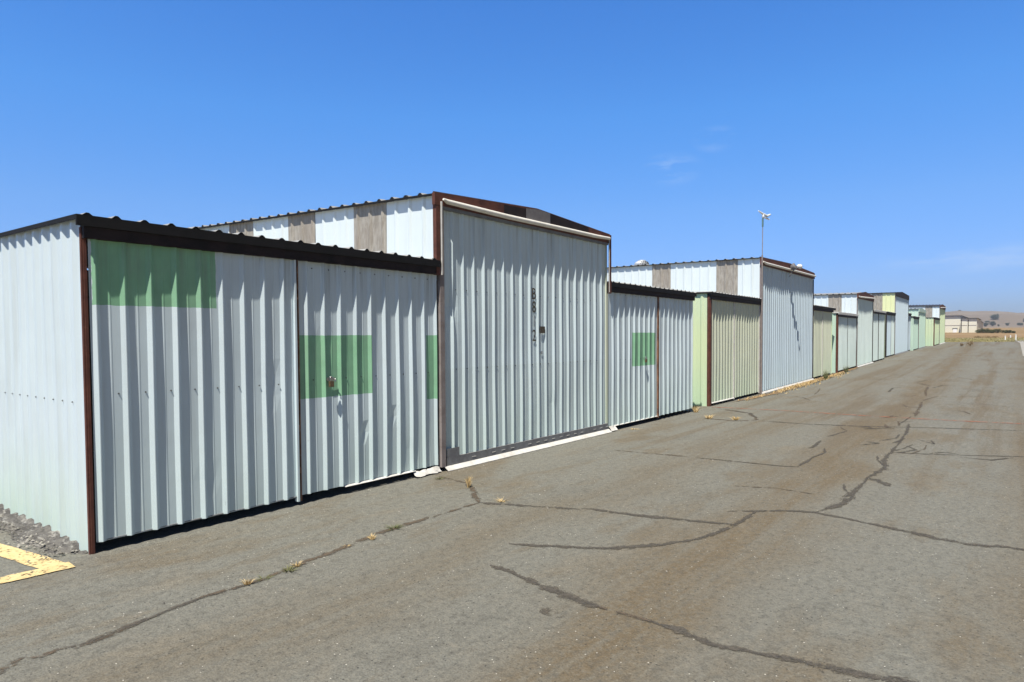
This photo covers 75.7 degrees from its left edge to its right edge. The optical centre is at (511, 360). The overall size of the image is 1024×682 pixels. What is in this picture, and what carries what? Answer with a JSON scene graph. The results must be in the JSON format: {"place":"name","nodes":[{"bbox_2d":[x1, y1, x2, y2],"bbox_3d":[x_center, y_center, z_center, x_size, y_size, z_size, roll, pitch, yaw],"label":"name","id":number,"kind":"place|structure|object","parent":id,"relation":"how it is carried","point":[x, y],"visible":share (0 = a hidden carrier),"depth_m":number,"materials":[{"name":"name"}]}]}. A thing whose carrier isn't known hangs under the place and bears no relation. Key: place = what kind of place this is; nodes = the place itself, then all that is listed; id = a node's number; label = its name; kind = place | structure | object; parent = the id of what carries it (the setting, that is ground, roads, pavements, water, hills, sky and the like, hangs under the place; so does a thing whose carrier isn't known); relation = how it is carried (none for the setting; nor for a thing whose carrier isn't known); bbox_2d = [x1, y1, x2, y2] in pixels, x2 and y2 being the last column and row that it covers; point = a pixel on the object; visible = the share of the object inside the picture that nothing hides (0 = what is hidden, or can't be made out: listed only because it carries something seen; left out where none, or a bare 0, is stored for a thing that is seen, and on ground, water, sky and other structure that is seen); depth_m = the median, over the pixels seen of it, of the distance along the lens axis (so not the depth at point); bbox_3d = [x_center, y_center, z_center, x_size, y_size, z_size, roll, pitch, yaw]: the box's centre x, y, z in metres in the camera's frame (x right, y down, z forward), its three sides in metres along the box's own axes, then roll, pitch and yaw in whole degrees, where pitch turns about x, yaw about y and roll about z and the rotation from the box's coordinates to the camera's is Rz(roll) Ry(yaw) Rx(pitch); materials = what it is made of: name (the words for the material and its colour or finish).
{"place":"outdoors","nodes":[
{"label":"outdoors","id":0,"kind":"place"},
{"bbox_2d":[0,341,1023,681],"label":"asphalt taxiway","id":1,"kind":"structure","parent":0,"point":[826,589],"depth_m":4.76,"materials":[{"name":"grey asphalt"}]},
{"bbox_2d":[0,543,74,582],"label":"yellow road line","id":2,"kind":"object","parent":1,"relation":"on","point":[51,565],"visible":1,"depth_m":4.87,"materials":[{"name":"paint"}]},
{"bbox_2d":[0,504,87,553],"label":"dirt bank","id":3,"kind":"structure","parent":1,"relation":"on","point":[46,533],"depth_m":5.50,"materials":[{"name":"grey gravel"}]},
{"bbox_2d":[279,562,297,571],"bbox_3d":[-1.582,1.483,4.696,0.200,0.038,0.178,0,2,16],"label":"weed","id":4,"kind":"object","parent":1,"relation":"on","point":[289,569],"visible":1,"depth_m":4.70,"materials":[{"name":"green plant"}]},
{"bbox_2d":[0,191,696,554],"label":"hangar","id":5,"kind":"structure","parent":1,"relation":"on","point":[170,375],"depth_m":6.63,"materials":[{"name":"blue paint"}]},
{"bbox_2d":[88,239,299,542],"bbox_3d":[-2.681,0.197,5.795,0.062,2.455,1.813,1,3,38],"label":"door","id":6,"kind":"structure","parent":5,"relation":"in","point":[194,353],"depth_m":5.67,"materials":[{"name":"metal"}]},
{"bbox_2d":[329,376,333,386],"bbox_3d":[-1.863,0.213,6.799,0.032,0.111,0.050,1,3,38],"label":"padlock","id":7,"kind":"object","parent":5,"relation":"attached to","point":[331,383],"visible":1,"depth_m":6.78,"materials":[{"name":"gold metal"}]},
{"bbox_2d":[296,260,438,500],"bbox_3d":[-1.516,0.139,7.306,0.068,2.450,2.008,1,3,38],"label":"door","id":8,"kind":"structure","parent":5,"relation":"in","point":[373,331],"depth_m":7.21,"materials":[{"name":"metal"}]},
{"bbox_2d":[444,211,607,465],"bbox_3d":[0.399,-0.343,9.787,0.058,3.185,4.061,1,3,38],"label":"door","id":9,"kind":"structure","parent":5,"relation":"in","point":[525,307],"depth_m":9.40,"materials":[{"name":"metal"}]},
{"bbox_2d":[608,292,658,426],"bbox_3d":[2.283,-0.066,12.245,0.074,2.445,1.984,1,3,38],"label":"door","id":10,"kind":"structure","parent":5,"relation":"in","point":[633,320],"depth_m":12.18,"materials":[{"name":"metal"}]},
{"bbox_2d":[659,297,692,415],"bbox_3d":[3.424,-0.141,13.719,0.037,2.413,1.745,1,3,38],"label":"door","id":11,"kind":"structure","parent":5,"relation":"in","point":[675,315],"depth_m":13.70,"materials":[{"name":"blue paint"}]},
{"bbox_2d":[367,534,377,539],"bbox_3d":[-1.152,1.448,5.414,0.107,0.052,0.123,1,3,38],"label":"grass tuft","id":12,"kind":"object","parent":1,"relation":"on","point":[372,537],"visible":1,"depth_m":5.42,"materials":[{"name":"plant"}]},
{"bbox_2d":[0,404,1006,680],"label":"loose grit","id":13,"kind":"object","parent":1,"relation":"on","point":[242,572],"visible":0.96,"depth_m":5.31,"materials":[{"name":"gravel"}]},
{"bbox_2d":[0,355,1023,681],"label":"pavement cracks","id":14,"kind":"object","parent":1,"relation":"on","point":[674,627],"visible":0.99,"depth_m":5.16,"materials":[{"name":"black asphalt"}]},
{"bbox_2d":[240,577,256,584],"bbox_3d":[-1.781,1.486,4.428,0.115,0.054,0.113,0,2,15],"label":"grass tuft","id":15,"kind":"object","parent":14,"relation":"on","point":[245,582],"visible":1,"depth_m":4.44,"materials":[{"name":"plant"}]},
{"bbox_2d":[382,523,402,529],"bbox_3d":[-1.030,1.444,5.711,0.244,0.038,0.240,-1,2,-21],"label":"weed","id":16,"kind":"object","parent":14,"relation":"on","point":[390,528],"visible":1,"depth_m":5.72,"materials":[{"name":"green plant"}]},
{"bbox_2d":[465,475,472,487],"bbox_3d":[-0.483,1.331,7.283,0.125,0.146,0.120,1,3,38],"label":"grass tuft","id":17,"kind":"object","parent":14,"relation":"on","point":[468,482],"visible":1,"depth_m":7.27,"materials":[{"name":"plant"}]},
{"bbox_2d":[607,257,835,405],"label":"hangar","id":18,"kind":"structure","parent":1,"relation":"on","point":[797,337],"depth_m":19.13,"materials":[{"name":"yellow paint"}]},
{"bbox_2d":[711,300,734,403],"bbox_3d":[5.195,-0.263,16.237,0.065,2.558,1.630,1,3,38],"label":"door","id":19,"kind":"structure","parent":18,"relation":"in","point":[723,312],"depth_m":16.27,"materials":[{"name":"green paint"}]},
{"bbox_2d":[735,302,759,396],"bbox_3d":[6.322,-0.330,17.715,0.051,2.543,2.030,1,3,38],"label":"door","id":20,"kind":"structure","parent":18,"relation":"in","point":[747,316],"depth_m":17.73,"materials":[{"name":"green paint"}]},
{"bbox_2d":[762,266,812,390],"bbox_3d":[8.793,-1.003,20.886,0.037,3.572,5.870,1,3,38],"label":"tall door","id":21,"kind":"structure","parent":18,"relation":"in","point":[787,301],"depth_m":20.57,"materials":[{"name":"blue paint"}]},
{"bbox_2d":[813,310,822,376],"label":"door","id":22,"kind":"structure","parent":18,"relation":"in","point":[818,315],"depth_m":23.97,"materials":[{"name":"green paint"}]},
{"bbox_2d":[822,311,830,373],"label":"door","id":23,"kind":"structure","parent":18,"relation":"in","point":[826,360],"depth_m":25.04,"materials":[{"name":"green paint"}]},
{"bbox_2d":[758,210,770,393],"bbox_3d":[7.067,-1.621,18.508,0.547,5.112,0.097,-2,3,-39],"label":"weather mast","id":24,"kind":"object","parent":1,"relation":"on","point":[764,214],"visible":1,"depth_m":18.39,"materials":[{"name":"grey metal"}]},
{"bbox_2d":[738,367,857,400],"bbox_3d":[10.698,0.649,23.101,0.646,0.225,16.405,1,3,38],"label":"dirt strip","id":25,"kind":"object","parent":1,"relation":"on","point":[775,392],"visible":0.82,"depth_m":21.33,"materials":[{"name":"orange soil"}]},
{"bbox_2d":[821,370,831,378],"bbox_3d":[11.147,0.468,23.400,0.487,0.387,0.494,-1,2,-25],"label":"weed","id":26,"kind":"object","parent":25,"relation":"on","point":[825,376],"visible":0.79,"depth_m":23.37,"materials":[{"name":"green plant"}]},
{"bbox_2d":[814,292,885,372],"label":"hangar","id":27,"kind":"structure","parent":1,"relation":"on","point":[858,329],"depth_m":29.89,"materials":[{"name":"green paint"}]},
{"bbox_2d":[838,317,847,370],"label":"door","id":28,"kind":"structure","parent":27,"relation":"in","point":[843,321],"depth_m":27.21,"materials":[{"name":"grey paint"}]},
{"bbox_2d":[847,318,856,367],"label":"door","id":29,"kind":"structure","parent":27,"relation":"in","point":[852,322],"depth_m":28.80,"materials":[{"name":"grey paint"}]},
{"bbox_2d":[857,299,872,365],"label":"tall door","id":30,"kind":"structure","parent":27,"relation":"in","point":[865,308],"depth_m":31.00,"materials":[{"name":"grey paint"}]},
{"bbox_2d":[873,313,878,360],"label":"door","id":31,"kind":"structure","parent":27,"relation":"in","point":[875,316],"depth_m":33.46,"materials":[{"name":"grey paint"}]},
{"bbox_2d":[878,314,884,359],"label":"door","id":32,"kind":"structure","parent":27,"relation":"in","point":[881,317],"depth_m":34.85,"materials":[{"name":"grey paint"}]},
{"bbox_2d":[722,407,1020,423],"bbox_3d":[7.940,1.133,13.072,7.990,0.001,0.214,1,2,35],"label":"orange road line","id":33,"kind":"object","parent":1,"relation":"on","point":[879,416],"visible":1,"depth_m":13.43,"materials":[{"name":"paint"}]},
{"bbox_2d":[869,292,911,357],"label":"hangar","id":34,"kind":"structure","parent":1,"relation":"on","point":[894,306],"depth_m":40.34,"materials":[{"name":"yellow paint"}]},
{"bbox_2d":[886,315,890,355],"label":"door","id":35,"kind":"structure","parent":34,"relation":"in","point":[888,316],"depth_m":38.13,"materials":[{"name":"grey paint"}]},
{"bbox_2d":[891,315,894,354],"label":"door","id":36,"kind":"structure","parent":34,"relation":"in","point":[892,317],"depth_m":39.28,"materials":[{"name":"grey paint"}]},
{"bbox_2d":[895,296,907,353],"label":"tall door","id":37,"kind":"structure","parent":34,"relation":"in","point":[901,318],"depth_m":42.02,"materials":[{"name":"blue paint"}]},
{"bbox_2d":[908,316,909,350],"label":"door","id":38,"kind":"structure","parent":34,"relation":"in","point":[909,316],"depth_m":44.89,"materials":[{"name":"grey paint"}]},
{"bbox_2d":[909,316,910,349],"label":"door","id":39,"kind":"structure","parent":34,"relation":"in","point":[910,316],"depth_m":45.39,"materials":[{"name":"grey paint"}]},
{"bbox_2d":[909,308,925,350],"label":"hangar","id":40,"kind":"structure","parent":1,"relation":"on","point":[917,331],"depth_m":48.03,"materials":[{"name":"green paint"}]},
{"bbox_2d":[913,319,918,348],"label":"door","id":41,"kind":"structure","parent":40,"relation":"in","point":[916,322],"depth_m":46.76,"materials":[{"name":"green paint"}]},
{"bbox_2d":[919,312,925,347],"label":"tall door","id":42,"kind":"structure","parent":40,"relation":"in","point":[922,315],"depth_m":49.61,"materials":[{"name":"green paint"}]},
{"bbox_2d":[909,304,945,345],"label":"hangar","id":43,"kind":"structure","parent":1,"relation":"on","point":[935,316],"depth_m":56.95,"materials":[{"name":"yellow paint"}]},
{"bbox_2d":[934,320,936,344],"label":"door","id":44,"kind":"structure","parent":43,"relation":"in","point":[935,342],"depth_m":54.57,"materials":[{"name":"yellow paint"}]},
{"bbox_2d":[937,320,939,343],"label":"door","id":45,"kind":"structure","parent":43,"relation":"in","point":[937,320],"depth_m":56.26,"materials":[{"name":"yellow paint"}]},
{"bbox_2d":[939,309,944,343],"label":"tall door","id":46,"kind":"structure","parent":43,"relation":"in","point":[942,312],"depth_m":59.13,"materials":[{"name":"yellow paint"}]},
{"bbox_2d":[0,0,1023,312],"label":"sky","id":47,"kind":"structure","parent":0,"point":[881,142],"materials":[{"name":"blue"}]},
{"bbox_2d":[945,311,1023,327],"bbox_3d":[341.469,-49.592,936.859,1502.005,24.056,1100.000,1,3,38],"label":"hills","id":48,"kind":"structure","parent":0,"point":[1012,319],"depth_m":504.71,"materials":[{"name":"brown soil"}]},
{"bbox_2d":[991,314,999,319],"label":"oak tree","id":49,"kind":"object","parent":48,"relation":"on","point":[994,316],"visible":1,"depth_m":486.77,"materials":[{"name":"green plant"}]},
{"bbox_2d":[945,327,1023,341],"bbox_3d":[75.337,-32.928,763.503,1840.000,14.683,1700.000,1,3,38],"label":"ground","id":50,"kind":"structure","parent":0,"point":[1019,333],"depth_m":88.18,"materials":[{"name":"brown plant"}]},
{"bbox_2d":[933,315,967,332],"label":"cream hangar","id":51,"kind":"structure","parent":50,"relation":"on","point":[952,324],"depth_m":113.22,"materials":[{"name":"paint"}]},
{"bbox_2d":[960,318,982,332],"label":"cream hangar","id":52,"kind":"structure","parent":50,"relation":"on","point":[970,325],"depth_m":109.95,"materials":[{"name":"paint"}]},
{"bbox_2d":[975,328,990,332],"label":"bush","id":53,"kind":"object","parent":50,"relation":"on","point":[981,330],"visible":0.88,"depth_m":103.61,"materials":[{"name":"green plant"}]},
{"bbox_2d":[945,337,1023,341],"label":"verge grass","id":54,"kind":"structure","parent":50,"relation":"on","point":[992,339],"depth_m":67.67,"materials":[{"name":"brown plant"}]},
{"bbox_2d":[987,329,1004,332],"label":"bush","id":55,"kind":"object","parent":50,"relation":"on","point":[994,330],"visible":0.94,"depth_m":102.01,"materials":[{"name":"green plant"}]},
{"bbox_2d":[1003,330,1015,332],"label":"bush","id":56,"kind":"object","parent":50,"relation":"on","point":[1008,331],"visible":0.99,"depth_m":100.17,"materials":[{"name":"green plant"}]},
{"bbox_2d":[1018,341,1023,355],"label":"concrete pavement","id":57,"kind":"structure","parent":0,"point":[1022,344],"depth_m":50.15,"materials":[{"name":"white concrete"}]}
]}

